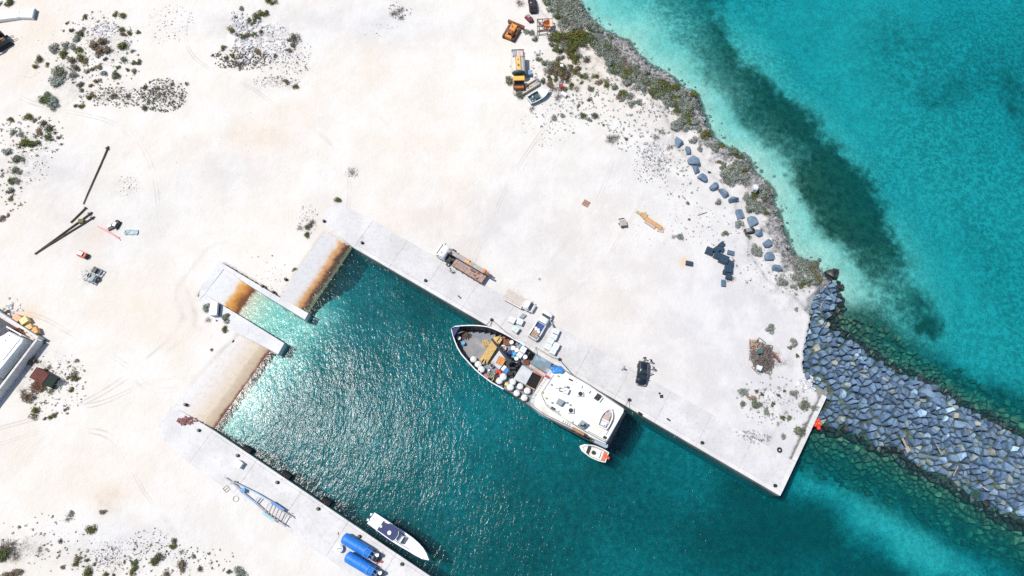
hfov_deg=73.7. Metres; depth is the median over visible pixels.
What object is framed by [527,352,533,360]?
hose tangle
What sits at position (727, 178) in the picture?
shrub
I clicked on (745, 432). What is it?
dune tufts
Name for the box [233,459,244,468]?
white cabinet
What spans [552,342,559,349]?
insulated tote
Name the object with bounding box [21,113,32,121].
shrub
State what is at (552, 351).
insulated tote
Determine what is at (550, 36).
shrub
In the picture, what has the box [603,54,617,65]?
shrub
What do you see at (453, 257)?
crane lorry
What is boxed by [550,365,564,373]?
tarpaulin
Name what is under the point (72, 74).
shrub
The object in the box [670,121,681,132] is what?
shrub
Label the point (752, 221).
boulder
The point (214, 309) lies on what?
site container
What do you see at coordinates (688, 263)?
black crate
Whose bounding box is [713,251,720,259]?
black crate
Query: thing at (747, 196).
shrub
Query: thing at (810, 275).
shrub
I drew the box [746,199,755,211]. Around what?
shrub
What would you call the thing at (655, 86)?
shrub
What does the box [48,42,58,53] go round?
shrub
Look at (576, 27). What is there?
shrub
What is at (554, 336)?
insulated tote
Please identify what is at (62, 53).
shrub
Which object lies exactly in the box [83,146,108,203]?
pole
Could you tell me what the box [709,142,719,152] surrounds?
shrub
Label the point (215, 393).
slipway
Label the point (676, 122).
shrub
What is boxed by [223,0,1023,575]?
sea water
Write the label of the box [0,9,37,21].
roof panel
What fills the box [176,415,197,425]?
scrap heap
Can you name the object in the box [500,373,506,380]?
bulk bag
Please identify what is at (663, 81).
shrub
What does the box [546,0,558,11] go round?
shrub
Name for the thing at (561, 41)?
undergrowth
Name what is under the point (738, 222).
shrub
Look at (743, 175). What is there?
shrub
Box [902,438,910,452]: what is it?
driftwood
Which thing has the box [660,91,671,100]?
shrub
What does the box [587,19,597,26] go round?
shrub
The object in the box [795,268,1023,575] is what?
breakwater
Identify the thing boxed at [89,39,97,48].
shrub
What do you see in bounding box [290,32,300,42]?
shrub
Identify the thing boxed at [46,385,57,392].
shrub
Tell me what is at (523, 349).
insulated tote
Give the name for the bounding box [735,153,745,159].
shrub
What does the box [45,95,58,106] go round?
shrub
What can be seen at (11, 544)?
shrub
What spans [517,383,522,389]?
bulk bag
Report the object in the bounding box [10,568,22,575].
shrub
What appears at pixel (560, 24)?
shrub
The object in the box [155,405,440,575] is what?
quay
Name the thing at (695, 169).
boulder
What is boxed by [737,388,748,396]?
shrub
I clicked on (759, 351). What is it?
green crate
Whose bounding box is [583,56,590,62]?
shrub
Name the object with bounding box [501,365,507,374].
cool box
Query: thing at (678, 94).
shrub
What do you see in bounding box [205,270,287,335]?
slipway
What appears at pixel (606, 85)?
shrub
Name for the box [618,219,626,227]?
pallet stack
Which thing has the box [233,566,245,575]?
shrub
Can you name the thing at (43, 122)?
shrub
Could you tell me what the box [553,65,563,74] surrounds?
shrub
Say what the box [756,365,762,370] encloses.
pale sheet
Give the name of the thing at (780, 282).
shrub
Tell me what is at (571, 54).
shrub
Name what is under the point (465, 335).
net heap
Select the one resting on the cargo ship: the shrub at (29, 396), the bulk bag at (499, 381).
the bulk bag at (499, 381)
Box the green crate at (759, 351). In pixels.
[757,348,762,353]
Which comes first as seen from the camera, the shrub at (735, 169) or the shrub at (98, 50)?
the shrub at (735, 169)
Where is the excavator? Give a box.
[0,31,13,51]
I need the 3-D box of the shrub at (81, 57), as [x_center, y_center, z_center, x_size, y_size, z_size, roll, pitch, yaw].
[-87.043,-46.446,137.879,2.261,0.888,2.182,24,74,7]
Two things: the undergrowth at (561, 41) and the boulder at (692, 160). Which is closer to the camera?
the boulder at (692, 160)
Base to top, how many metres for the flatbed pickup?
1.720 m
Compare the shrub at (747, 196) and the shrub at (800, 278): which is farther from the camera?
the shrub at (747, 196)
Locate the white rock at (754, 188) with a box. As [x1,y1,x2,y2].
[751,184,758,192]
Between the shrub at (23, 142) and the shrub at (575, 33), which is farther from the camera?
the shrub at (575, 33)
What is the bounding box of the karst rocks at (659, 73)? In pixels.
[572,7,829,296]
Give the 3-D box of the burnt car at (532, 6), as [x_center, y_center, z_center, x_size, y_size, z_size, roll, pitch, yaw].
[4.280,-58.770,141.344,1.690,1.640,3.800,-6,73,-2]
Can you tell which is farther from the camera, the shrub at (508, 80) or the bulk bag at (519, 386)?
the shrub at (508, 80)
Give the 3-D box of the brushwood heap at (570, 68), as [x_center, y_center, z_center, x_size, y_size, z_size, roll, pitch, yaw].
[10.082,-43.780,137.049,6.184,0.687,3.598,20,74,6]
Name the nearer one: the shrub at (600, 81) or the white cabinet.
the white cabinet
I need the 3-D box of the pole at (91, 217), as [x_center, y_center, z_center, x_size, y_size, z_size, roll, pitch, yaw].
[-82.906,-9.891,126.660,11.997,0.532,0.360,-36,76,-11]
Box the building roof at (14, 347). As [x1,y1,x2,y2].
[0,326,31,377]
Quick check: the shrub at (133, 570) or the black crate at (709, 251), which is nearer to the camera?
the shrub at (133, 570)
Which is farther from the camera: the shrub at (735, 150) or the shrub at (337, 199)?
the shrub at (735, 150)
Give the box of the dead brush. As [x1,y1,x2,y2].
[28,382,44,392]
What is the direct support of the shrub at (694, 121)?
on the ground
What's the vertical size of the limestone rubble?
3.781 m
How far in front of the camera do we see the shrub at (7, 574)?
108.78 m
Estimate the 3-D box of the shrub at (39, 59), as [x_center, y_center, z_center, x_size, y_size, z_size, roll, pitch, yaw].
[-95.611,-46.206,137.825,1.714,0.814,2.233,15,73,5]
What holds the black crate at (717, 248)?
on the ground
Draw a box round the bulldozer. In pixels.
[502,19,524,42]
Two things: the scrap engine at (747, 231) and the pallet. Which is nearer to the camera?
the scrap engine at (747, 231)
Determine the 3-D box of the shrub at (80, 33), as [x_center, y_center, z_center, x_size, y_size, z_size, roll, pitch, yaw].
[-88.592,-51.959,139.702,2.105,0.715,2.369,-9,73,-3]
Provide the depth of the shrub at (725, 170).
130.47 m
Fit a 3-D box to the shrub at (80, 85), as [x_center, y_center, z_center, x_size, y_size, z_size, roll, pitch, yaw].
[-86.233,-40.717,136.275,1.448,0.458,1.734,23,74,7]
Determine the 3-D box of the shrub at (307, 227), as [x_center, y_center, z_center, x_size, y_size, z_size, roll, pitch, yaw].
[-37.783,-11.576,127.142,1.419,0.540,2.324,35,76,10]
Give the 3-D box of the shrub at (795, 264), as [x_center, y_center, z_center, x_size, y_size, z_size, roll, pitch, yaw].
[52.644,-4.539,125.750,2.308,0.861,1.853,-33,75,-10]
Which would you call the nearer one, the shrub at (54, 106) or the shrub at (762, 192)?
the shrub at (762, 192)
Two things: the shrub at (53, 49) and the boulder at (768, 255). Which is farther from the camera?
the shrub at (53, 49)
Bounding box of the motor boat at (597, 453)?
[580,444,609,462]
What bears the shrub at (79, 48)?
on the ground
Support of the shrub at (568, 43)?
on the ground
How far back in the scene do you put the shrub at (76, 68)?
137.26 m
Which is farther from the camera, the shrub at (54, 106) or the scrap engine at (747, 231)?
the shrub at (54, 106)
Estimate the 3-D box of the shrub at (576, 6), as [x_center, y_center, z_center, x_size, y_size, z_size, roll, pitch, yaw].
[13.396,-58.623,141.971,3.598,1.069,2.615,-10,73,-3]
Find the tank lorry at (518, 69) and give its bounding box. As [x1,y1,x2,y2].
[511,49,525,89]
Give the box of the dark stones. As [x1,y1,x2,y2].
[8,2,798,572]
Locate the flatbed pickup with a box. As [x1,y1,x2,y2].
[503,289,535,312]
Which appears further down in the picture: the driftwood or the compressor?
the driftwood
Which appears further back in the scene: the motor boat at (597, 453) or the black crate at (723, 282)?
the black crate at (723, 282)
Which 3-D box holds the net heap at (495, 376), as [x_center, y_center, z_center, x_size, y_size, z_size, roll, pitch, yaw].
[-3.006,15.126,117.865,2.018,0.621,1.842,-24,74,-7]
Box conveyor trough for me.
[518,78,540,94]
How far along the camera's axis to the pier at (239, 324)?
121.37 m
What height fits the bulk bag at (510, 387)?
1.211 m
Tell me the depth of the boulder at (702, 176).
129.47 m
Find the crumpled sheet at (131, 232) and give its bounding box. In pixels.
[124,230,137,234]
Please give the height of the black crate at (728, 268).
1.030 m
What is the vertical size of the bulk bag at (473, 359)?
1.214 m
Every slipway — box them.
[172,336,275,430]
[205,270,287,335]
[281,232,356,316]
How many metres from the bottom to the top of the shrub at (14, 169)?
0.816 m
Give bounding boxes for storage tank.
[341,533,380,562]
[344,551,383,575]
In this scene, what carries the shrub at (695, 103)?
on the ground
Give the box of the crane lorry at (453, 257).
[434,243,489,283]
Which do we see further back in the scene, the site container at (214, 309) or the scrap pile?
the site container at (214, 309)
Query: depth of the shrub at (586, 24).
140.30 m
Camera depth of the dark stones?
135.31 m
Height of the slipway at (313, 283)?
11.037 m
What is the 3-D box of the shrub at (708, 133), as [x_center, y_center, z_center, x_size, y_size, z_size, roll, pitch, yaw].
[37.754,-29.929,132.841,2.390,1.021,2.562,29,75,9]
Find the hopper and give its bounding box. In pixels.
[537,18,552,34]
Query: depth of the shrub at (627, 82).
136.63 m
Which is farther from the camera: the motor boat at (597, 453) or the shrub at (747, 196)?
the shrub at (747, 196)
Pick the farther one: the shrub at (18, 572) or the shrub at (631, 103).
the shrub at (631, 103)
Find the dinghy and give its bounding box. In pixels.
[598,408,612,429]
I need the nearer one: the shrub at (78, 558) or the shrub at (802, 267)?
the shrub at (78, 558)
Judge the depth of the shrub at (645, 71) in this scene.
137.33 m
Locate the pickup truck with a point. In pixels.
(543, 320)
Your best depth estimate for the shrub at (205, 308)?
122.15 m
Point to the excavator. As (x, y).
(5, 44)
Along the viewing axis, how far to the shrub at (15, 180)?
129.53 m
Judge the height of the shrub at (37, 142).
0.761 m
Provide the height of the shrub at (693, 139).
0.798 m
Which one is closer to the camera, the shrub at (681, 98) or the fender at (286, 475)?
the fender at (286, 475)
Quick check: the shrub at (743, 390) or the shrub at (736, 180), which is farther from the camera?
the shrub at (736, 180)
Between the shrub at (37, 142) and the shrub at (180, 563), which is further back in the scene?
the shrub at (37, 142)
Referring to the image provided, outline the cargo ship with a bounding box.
[451,325,626,447]
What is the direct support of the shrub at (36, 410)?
on the ground
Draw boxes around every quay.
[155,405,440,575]
[319,201,827,495]
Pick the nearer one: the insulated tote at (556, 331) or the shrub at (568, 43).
the insulated tote at (556, 331)
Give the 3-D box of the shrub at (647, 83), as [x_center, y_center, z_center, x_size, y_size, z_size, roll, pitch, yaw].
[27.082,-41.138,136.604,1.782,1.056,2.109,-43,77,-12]
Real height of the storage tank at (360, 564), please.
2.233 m
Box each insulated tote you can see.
[508,316,515,324]
[512,325,519,333]
[516,317,523,325]
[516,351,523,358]
[519,346,527,353]
[544,342,551,350]
[547,337,554,344]
[549,347,556,354]
[551,333,557,340]
[552,328,559,334]
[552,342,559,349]
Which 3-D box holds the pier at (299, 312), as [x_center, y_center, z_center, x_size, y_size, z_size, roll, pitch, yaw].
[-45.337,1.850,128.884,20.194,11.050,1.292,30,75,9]
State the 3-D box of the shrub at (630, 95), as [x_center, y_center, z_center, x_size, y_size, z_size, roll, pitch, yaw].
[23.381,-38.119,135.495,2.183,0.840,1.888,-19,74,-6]
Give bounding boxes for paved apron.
[198,261,223,300]
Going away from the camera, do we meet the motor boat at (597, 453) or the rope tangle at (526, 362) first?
the motor boat at (597, 453)
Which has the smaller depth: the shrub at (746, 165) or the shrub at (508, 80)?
the shrub at (746, 165)
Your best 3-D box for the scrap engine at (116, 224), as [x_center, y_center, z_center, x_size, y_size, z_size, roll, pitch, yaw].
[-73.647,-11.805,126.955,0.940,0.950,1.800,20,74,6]
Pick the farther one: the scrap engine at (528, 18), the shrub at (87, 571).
the scrap engine at (528, 18)
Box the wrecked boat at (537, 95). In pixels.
[527,88,549,103]
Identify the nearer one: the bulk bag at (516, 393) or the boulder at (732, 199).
the bulk bag at (516, 393)
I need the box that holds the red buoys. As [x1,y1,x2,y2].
[814,419,821,429]
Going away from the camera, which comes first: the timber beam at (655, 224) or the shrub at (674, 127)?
the timber beam at (655, 224)
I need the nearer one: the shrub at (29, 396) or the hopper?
the shrub at (29, 396)
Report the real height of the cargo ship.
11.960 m
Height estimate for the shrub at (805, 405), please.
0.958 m
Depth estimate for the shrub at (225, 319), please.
121.68 m
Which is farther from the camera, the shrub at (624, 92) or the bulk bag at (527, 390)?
the shrub at (624, 92)
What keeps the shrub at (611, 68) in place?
on the ground
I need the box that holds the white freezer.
[560,91,566,97]
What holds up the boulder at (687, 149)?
on the ground
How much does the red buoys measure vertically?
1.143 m
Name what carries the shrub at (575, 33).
on the ground
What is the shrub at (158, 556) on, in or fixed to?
on the ground
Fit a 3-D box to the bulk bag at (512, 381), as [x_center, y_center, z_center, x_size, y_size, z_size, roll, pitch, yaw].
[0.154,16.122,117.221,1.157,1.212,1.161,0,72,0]
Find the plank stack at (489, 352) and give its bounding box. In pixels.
[480,336,502,363]
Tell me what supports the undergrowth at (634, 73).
on the ground
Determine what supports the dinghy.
on the cargo ship
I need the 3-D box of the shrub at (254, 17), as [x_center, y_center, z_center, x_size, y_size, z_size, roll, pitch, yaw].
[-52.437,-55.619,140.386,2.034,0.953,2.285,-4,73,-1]
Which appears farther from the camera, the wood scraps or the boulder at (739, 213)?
the boulder at (739, 213)
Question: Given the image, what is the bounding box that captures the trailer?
[224,477,291,526]
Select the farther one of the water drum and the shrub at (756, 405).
the shrub at (756, 405)
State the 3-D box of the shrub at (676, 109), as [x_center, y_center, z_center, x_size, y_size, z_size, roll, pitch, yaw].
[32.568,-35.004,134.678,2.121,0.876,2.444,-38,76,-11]
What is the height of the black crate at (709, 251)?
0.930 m
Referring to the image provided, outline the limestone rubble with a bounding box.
[2,6,815,571]
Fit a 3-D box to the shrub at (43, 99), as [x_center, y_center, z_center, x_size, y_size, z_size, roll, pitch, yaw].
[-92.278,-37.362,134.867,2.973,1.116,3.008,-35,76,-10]
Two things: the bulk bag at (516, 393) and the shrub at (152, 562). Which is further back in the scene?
the bulk bag at (516, 393)
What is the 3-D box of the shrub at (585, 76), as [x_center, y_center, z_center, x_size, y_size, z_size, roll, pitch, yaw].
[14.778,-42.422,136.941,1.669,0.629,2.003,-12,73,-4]
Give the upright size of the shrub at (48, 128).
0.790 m
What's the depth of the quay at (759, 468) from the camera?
119.89 m
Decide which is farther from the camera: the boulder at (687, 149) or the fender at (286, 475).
the boulder at (687, 149)
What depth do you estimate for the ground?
127.96 m
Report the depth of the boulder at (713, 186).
128.86 m
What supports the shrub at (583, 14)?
on the ground
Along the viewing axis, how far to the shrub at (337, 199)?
128.58 m
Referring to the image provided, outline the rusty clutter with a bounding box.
[6,327,24,334]
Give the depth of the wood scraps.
119.39 m
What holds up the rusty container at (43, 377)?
on the ground
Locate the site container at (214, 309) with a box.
[209,302,220,316]
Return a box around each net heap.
[460,332,471,339]
[489,372,499,379]
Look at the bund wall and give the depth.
118.88 m
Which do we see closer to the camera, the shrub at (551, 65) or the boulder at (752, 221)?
the boulder at (752, 221)
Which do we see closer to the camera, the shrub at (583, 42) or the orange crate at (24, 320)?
the orange crate at (24, 320)
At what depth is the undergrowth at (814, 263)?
128.70 m
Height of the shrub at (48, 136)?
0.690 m
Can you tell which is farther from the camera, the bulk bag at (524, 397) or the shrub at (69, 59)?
the shrub at (69, 59)
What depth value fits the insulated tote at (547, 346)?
119.50 m
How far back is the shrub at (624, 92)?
135.57 m
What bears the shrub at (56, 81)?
on the ground
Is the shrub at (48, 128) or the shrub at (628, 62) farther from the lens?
the shrub at (628, 62)
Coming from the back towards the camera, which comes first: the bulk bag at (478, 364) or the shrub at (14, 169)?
the shrub at (14, 169)
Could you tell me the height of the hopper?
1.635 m
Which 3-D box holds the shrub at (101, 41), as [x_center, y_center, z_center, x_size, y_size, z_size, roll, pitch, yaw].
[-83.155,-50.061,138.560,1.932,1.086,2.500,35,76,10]
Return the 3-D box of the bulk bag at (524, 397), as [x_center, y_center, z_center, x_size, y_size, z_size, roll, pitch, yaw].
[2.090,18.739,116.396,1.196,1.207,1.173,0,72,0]
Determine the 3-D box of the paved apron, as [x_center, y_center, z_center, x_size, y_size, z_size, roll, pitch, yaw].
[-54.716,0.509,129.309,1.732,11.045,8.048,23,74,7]
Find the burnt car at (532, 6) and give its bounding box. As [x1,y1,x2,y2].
[528,0,536,13]
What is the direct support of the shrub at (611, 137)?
on the ground
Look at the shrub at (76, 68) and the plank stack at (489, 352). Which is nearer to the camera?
the plank stack at (489, 352)
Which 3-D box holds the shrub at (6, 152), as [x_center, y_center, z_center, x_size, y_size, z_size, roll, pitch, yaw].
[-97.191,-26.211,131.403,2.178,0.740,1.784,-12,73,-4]
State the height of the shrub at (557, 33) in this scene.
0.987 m
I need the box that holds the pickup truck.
[528,310,552,341]
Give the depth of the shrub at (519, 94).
135.04 m
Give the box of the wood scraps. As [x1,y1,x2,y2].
[749,339,762,351]
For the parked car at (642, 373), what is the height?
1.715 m
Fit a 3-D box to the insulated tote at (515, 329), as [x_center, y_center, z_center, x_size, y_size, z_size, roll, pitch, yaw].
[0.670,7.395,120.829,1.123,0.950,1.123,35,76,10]
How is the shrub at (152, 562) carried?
on the ground
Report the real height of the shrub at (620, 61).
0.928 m
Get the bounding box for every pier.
[199,295,289,357]
[219,261,312,323]
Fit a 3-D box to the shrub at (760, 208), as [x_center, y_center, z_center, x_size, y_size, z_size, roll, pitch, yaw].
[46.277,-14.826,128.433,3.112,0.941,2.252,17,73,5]
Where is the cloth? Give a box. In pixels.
[496,356,505,365]
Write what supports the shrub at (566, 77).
on the ground
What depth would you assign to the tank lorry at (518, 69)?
134.75 m
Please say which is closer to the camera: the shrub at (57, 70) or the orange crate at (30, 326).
the orange crate at (30, 326)
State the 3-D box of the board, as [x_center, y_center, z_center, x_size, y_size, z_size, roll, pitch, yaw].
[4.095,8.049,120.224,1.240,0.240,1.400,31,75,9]
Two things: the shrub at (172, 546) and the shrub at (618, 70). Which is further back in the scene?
the shrub at (618, 70)
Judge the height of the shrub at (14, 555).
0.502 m
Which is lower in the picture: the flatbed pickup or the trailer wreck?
the flatbed pickup
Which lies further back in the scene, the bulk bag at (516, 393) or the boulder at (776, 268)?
the boulder at (776, 268)
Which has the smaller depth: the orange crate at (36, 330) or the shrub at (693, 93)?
the orange crate at (36, 330)
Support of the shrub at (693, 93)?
on the ground
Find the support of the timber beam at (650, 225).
on the ground
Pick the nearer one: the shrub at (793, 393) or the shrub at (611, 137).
the shrub at (793, 393)
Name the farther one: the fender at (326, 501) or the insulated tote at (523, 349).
the insulated tote at (523, 349)
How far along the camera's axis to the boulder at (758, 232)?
126.58 m
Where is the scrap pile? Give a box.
[749,337,774,375]
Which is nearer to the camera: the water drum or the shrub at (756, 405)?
the water drum
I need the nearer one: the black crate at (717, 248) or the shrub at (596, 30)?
the black crate at (717, 248)
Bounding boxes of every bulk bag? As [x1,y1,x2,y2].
[470,356,476,362]
[475,361,481,367]
[478,366,484,372]
[496,377,502,384]
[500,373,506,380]
[507,384,513,390]
[510,378,515,384]
[513,390,519,396]
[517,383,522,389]
[521,394,527,401]
[524,387,530,394]
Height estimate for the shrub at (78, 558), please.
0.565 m
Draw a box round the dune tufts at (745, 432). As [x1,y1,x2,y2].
[510,50,809,443]
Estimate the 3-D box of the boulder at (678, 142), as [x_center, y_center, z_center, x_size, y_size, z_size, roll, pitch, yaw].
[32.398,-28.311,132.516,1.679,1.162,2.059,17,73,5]
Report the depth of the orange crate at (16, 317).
120.91 m
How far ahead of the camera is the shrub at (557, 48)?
138.22 m
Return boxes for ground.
[0,0,828,575]
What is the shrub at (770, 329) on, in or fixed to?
on the ground
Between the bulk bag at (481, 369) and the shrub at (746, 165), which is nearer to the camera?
the bulk bag at (481, 369)
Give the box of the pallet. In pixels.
[582,200,589,206]
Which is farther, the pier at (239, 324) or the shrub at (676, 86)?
the shrub at (676, 86)
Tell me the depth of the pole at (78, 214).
127.83 m
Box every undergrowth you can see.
[535,32,590,92]
[543,0,693,127]
[719,161,822,289]
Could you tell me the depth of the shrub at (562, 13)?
141.41 m
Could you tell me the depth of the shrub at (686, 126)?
133.35 m
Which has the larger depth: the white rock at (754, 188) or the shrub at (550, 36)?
the shrub at (550, 36)
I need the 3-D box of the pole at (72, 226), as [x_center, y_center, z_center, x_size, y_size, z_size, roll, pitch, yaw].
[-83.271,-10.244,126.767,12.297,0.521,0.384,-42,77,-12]
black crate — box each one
[685,260,692,265]
[704,246,713,255]
[713,245,720,252]
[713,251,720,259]
[718,253,729,264]
[721,279,725,286]
[724,264,732,272]
[725,273,731,279]
[727,250,734,255]
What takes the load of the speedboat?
on the water
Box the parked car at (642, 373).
[635,361,652,385]
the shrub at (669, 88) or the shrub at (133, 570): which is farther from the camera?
the shrub at (669, 88)
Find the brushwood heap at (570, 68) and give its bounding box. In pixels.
[555,63,576,75]
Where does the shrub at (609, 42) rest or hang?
on the ground
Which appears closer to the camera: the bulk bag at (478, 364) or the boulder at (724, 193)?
the bulk bag at (478, 364)
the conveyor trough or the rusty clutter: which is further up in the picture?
the conveyor trough
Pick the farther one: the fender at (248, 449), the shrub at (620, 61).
the shrub at (620, 61)
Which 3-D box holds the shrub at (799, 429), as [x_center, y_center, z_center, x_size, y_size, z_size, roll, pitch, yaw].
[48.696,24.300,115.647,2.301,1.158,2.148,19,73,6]
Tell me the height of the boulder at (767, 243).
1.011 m
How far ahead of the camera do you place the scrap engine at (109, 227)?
126.61 m
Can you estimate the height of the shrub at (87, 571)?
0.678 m
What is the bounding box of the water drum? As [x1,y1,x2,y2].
[335,544,343,552]
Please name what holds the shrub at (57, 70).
on the ground
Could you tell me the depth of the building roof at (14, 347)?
117.57 m
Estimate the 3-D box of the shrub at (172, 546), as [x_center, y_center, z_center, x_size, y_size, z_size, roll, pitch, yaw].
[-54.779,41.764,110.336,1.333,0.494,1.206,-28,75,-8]
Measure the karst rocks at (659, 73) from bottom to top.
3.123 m
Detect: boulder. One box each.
[675,136,682,146]
[685,146,690,153]
[687,155,699,164]
[692,166,699,173]
[697,173,707,181]
[709,182,718,190]
[718,188,728,198]
[728,196,738,203]
[735,209,744,219]
[747,216,757,226]
[755,229,762,236]
[762,239,772,246]
[764,252,774,259]
[772,264,782,271]
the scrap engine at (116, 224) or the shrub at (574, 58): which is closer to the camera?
the scrap engine at (116, 224)
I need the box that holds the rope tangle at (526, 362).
[523,359,529,365]
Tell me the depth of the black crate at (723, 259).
124.13 m
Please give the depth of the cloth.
117.98 m
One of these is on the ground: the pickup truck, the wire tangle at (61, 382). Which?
the wire tangle at (61, 382)
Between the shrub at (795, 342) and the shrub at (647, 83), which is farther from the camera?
the shrub at (647, 83)
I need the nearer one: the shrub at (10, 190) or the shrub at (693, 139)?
the shrub at (10, 190)
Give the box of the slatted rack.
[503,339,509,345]
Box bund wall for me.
[0,310,44,400]
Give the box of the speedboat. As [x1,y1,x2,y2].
[367,512,430,560]
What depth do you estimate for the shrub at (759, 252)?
125.75 m
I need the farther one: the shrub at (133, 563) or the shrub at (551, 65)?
the shrub at (551, 65)
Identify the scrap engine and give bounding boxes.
[106,223,114,230]
[112,220,121,229]
[524,14,533,23]
[744,227,754,234]
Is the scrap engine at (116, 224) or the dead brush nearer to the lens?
the dead brush
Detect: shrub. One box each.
[0,548,11,562]
[0,571,11,575]
[1,147,12,155]
[2,538,18,556]
[5,187,13,193]
[9,128,16,135]
[9,550,21,561]
[10,155,20,163]
[10,166,19,173]
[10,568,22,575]
[12,178,20,183]
[16,137,32,148]
[19,391,34,403]
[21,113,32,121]
[27,358,34,364]
[27,406,39,420]
[28,140,39,146]
[34,54,41,62]
[35,127,41,135]
[36,91,49,103]
[37,119,46,127]
[42,124,52,133]
[43,134,51,141]
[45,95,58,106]
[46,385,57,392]
[47,76,65,88]
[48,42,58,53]
[49,103,58,110]
[51,63,67,77]
[59,49,66,58]
[60,41,68,49]
[66,57,74,62]
[67,63,79,71]
[68,71,77,78]
[68,369,76,381]
[73,555,82,561]
[74,29,83,36]
[74,46,83,51]
[75,80,83,87]
[76,52,86,62]
[82,564,91,575]
[84,524,96,534]
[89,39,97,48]
[94,45,103,56]
[97,37,106,44]
[102,45,110,52]
[111,71,119,78]
[116,40,127,49]
[129,567,136,575]
[131,559,138,568]
[150,557,157,565]
[152,552,164,563]
[169,544,177,549]
[177,558,184,572]
[203,303,209,311]
[221,325,227,332]
[222,313,229,323]
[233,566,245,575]
[252,13,261,21]
[256,10,264,16]
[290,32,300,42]
[304,221,313,230]
[334,197,340,202]
[505,75,511,84]
[512,90,523,98]
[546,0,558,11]
[546,33,556,42]
[546,59,554,69]
[550,29,561,40]
[551,6,568,17]
[551,57,559,66]
[552,45,561,53]
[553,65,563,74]
[557,17,571,30]
[559,71,567,79]
[563,11,576,21]
[564,39,573,48]
[566,47,574,59]
[567,29,580,39]
[569,1,583,10]
[569,21,582,29]
[570,6,586,18]
[571,53,580,64]
[577,40,587,46]
[579,27,592,37]
[581,17,589,27]
[582,72,589,79]
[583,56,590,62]
[585,33,591,42]
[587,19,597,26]
[589,25,603,33]
[592,39,606,51]
[595,78,603,84]
[602,38,612,44]
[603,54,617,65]
[603,79,608,87]
[605,133,616,142]
[606,66,615,75]
[613,52,622,65]
[613,64,625,73]
[618,89,627,97]
[621,79,630,85]
[624,60,631,69]
[625,92,634,99]
[627,100,634,107]
[632,75,645,83]
[632,82,646,90]
[642,68,650,75]
[643,79,652,85]
[648,81,661,92]
[652,88,667,99]
[658,78,667,86]
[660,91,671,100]
[662,83,678,93]
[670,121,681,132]
[671,83,679,90]
[671,90,680,96]
[671,104,680,115]
[673,97,683,106]
[673,118,685,128]
[682,123,692,131]
[685,115,692,124]
[688,89,699,97]
[688,136,697,143]
[689,100,698,108]
[689,117,700,125]
[700,129,712,139]
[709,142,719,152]
[720,166,736,175]
[720,173,735,182]
[728,145,738,154]
[728,161,744,174]
[729,170,743,186]
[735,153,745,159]
[735,220,744,228]
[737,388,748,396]
[738,162,751,170]
[738,171,750,180]
[743,192,751,201]
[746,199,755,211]
[750,243,762,256]
[751,204,765,213]
[751,398,762,408]
[758,184,770,197]
[766,323,774,333]
[777,276,788,286]
[789,390,798,397]
[790,337,798,347]
[793,257,800,267]
[793,426,805,436]
[796,272,806,284]
[797,262,810,274]
[798,396,810,410]
[805,270,815,282]
[811,278,820,285]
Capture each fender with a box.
[242,445,253,453]
[281,470,292,479]
[320,496,332,506]
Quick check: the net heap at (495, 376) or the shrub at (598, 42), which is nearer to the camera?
the net heap at (495, 376)
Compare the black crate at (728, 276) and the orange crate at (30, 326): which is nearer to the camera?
the orange crate at (30, 326)
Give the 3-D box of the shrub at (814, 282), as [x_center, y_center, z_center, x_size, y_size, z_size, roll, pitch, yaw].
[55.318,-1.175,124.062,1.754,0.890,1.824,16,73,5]
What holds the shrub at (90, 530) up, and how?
on the ground
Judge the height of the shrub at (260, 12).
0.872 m
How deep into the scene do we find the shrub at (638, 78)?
136.94 m
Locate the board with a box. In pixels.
[530,329,539,338]
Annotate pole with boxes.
[34,212,92,253]
[35,216,94,252]
[70,207,86,222]
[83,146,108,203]
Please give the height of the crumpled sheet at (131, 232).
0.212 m
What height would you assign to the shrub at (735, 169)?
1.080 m
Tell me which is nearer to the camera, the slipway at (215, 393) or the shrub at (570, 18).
the slipway at (215, 393)
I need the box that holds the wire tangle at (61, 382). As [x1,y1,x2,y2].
[55,379,64,388]
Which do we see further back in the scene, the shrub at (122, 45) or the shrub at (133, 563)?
the shrub at (122, 45)
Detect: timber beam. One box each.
[643,217,662,229]
[644,221,655,228]
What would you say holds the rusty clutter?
on the ground
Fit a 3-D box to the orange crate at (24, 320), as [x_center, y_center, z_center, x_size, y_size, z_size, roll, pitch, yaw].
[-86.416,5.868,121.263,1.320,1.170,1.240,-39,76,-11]
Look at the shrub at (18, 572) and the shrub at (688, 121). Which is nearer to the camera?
the shrub at (18, 572)
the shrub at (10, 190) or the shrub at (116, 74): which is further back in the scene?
the shrub at (116, 74)
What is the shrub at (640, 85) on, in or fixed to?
on the ground
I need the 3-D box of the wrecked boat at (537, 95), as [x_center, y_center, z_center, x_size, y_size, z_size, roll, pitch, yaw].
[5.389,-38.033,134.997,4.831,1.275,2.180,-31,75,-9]
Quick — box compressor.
[76,250,89,259]
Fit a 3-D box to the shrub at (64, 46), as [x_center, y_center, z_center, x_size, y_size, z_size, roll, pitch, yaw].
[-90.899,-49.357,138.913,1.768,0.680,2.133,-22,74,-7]
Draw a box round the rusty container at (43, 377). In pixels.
[29,367,60,388]
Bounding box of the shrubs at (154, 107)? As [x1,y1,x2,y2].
[0,6,309,575]
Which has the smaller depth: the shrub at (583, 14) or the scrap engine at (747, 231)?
the scrap engine at (747, 231)
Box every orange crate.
[11,313,21,322]
[19,316,31,325]
[24,323,34,333]
[30,326,41,335]
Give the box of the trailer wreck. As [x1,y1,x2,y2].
[85,266,102,283]
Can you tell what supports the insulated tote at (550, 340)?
on the quay at (759, 468)

